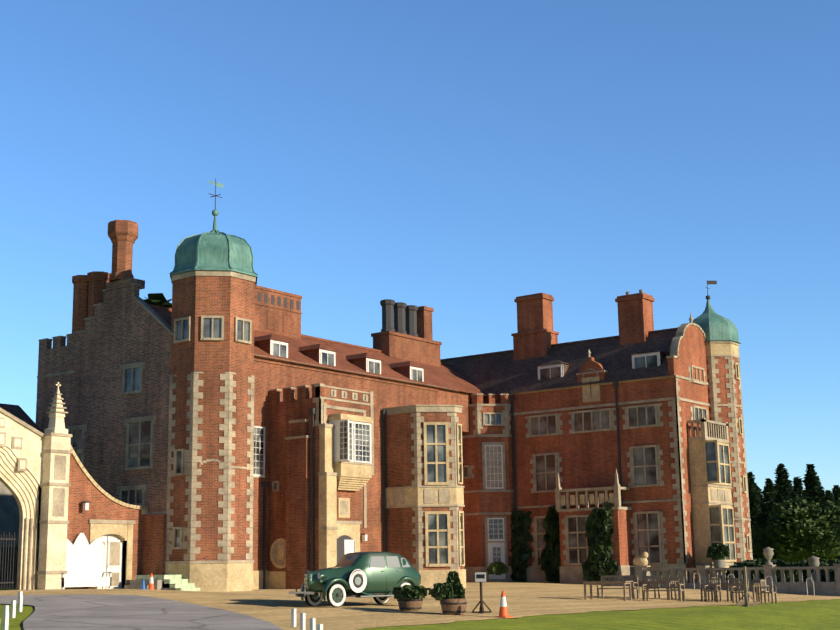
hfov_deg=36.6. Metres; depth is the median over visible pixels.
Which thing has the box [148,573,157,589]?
traffic cone
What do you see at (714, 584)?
garden furniture set
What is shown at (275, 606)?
forecourt gravel
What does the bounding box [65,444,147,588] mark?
gateway wing wall
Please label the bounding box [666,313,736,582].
gable end
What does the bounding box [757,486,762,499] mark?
conifer tree
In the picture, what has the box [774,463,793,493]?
conifer tree
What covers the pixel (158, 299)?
tree
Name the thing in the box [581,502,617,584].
climbing plant
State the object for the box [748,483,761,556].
conifer tree
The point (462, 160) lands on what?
sky
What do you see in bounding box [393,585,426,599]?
planter juniper
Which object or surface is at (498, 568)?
pot plant
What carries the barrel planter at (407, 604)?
on the forecourt gravel
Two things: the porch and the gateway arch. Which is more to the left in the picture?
the gateway arch
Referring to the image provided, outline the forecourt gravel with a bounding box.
[0,582,839,629]
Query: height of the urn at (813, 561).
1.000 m
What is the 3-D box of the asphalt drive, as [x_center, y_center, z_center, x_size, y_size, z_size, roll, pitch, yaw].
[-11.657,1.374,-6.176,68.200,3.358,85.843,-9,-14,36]
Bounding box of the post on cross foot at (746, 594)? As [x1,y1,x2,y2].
[735,567,758,605]
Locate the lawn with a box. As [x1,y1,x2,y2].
[0,582,839,629]
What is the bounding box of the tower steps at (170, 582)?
[124,575,199,590]
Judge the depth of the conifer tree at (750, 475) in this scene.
143.70 m
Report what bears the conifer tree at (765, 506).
on the lawn
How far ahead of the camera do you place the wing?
74.12 m
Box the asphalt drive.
[0,594,282,629]
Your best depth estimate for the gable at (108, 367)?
61.38 m
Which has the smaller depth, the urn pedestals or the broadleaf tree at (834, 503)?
the urn pedestals
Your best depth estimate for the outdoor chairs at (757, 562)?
67.30 m
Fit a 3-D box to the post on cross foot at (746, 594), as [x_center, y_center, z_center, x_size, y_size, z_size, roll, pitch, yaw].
[12.249,10.195,47.678,0.644,1.450,0.644,8,-14,-37]
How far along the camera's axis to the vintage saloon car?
40.66 m
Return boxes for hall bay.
[383,405,465,587]
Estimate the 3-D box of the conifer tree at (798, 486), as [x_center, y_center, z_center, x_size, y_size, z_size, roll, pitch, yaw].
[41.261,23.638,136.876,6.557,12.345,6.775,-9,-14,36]
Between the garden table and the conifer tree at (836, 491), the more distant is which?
the conifer tree at (836, 491)
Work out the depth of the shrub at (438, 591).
37.16 m
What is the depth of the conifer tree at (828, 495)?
131.87 m
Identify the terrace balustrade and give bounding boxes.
[634,564,839,595]
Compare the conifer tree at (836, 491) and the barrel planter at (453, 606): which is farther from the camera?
the conifer tree at (836, 491)
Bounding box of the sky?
[0,0,839,497]
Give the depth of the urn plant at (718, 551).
68.80 m
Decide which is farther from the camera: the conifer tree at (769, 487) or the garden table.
the conifer tree at (769, 487)
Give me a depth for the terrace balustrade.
64.69 m
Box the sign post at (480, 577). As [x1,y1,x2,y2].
[472,572,491,612]
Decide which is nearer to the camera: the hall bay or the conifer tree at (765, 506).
the hall bay
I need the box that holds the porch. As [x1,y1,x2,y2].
[268,383,386,588]
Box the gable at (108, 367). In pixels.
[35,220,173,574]
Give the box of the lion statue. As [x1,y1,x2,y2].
[631,552,650,566]
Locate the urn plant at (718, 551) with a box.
[706,543,729,559]
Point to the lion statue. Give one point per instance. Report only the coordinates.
(640, 561)
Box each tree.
[143,293,171,307]
[747,472,761,511]
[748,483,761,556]
[751,495,839,561]
[752,492,776,559]
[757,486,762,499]
[758,478,777,520]
[773,479,801,560]
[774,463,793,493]
[790,476,808,501]
[802,464,824,506]
[813,498,839,547]
[822,490,834,506]
[832,485,839,500]
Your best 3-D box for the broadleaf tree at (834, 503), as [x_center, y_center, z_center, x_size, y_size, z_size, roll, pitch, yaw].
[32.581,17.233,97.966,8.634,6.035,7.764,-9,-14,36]
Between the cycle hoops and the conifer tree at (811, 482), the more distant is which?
the conifer tree at (811, 482)
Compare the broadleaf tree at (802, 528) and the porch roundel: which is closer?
the porch roundel
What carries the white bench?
on the forecourt gravel
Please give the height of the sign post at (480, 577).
1.200 m
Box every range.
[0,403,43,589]
[147,285,485,589]
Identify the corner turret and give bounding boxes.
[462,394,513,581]
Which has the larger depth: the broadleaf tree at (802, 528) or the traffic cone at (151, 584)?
the broadleaf tree at (802, 528)
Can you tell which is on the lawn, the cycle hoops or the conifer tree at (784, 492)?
the conifer tree at (784, 492)
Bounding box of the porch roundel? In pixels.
[270,538,285,567]
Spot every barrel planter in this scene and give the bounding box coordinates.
[397,598,422,610]
[440,598,466,614]
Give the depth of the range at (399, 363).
70.66 m
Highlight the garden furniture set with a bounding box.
[597,575,776,603]
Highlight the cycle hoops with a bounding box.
[693,573,814,595]
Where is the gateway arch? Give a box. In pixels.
[0,382,71,589]
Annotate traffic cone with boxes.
[148,573,157,589]
[494,591,512,617]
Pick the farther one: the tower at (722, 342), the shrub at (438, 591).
the tower at (722, 342)
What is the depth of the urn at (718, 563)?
68.78 m
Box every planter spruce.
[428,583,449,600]
[440,571,464,601]
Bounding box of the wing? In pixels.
[440,289,709,584]
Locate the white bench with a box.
[61,533,111,588]
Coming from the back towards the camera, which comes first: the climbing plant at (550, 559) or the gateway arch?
the climbing plant at (550, 559)
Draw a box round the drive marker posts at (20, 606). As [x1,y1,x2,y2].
[2,591,322,629]
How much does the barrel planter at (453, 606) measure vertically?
0.460 m
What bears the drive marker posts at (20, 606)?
on the lawn
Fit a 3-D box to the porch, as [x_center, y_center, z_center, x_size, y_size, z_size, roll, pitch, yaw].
[-4.212,9.313,62.903,4.740,11.270,5.270,-9,-14,36]
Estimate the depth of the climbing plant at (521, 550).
75.62 m
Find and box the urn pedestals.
[720,575,816,582]
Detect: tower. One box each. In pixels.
[164,178,257,591]
[689,281,752,561]
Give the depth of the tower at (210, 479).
58.20 m
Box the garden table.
[581,581,632,600]
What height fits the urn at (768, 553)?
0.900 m
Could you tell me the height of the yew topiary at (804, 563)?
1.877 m
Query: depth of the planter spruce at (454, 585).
37.27 m
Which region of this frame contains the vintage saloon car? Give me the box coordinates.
[289,552,431,606]
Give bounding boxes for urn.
[712,560,724,577]
[763,547,773,564]
[808,556,819,574]
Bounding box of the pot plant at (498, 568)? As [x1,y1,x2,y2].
[487,561,508,574]

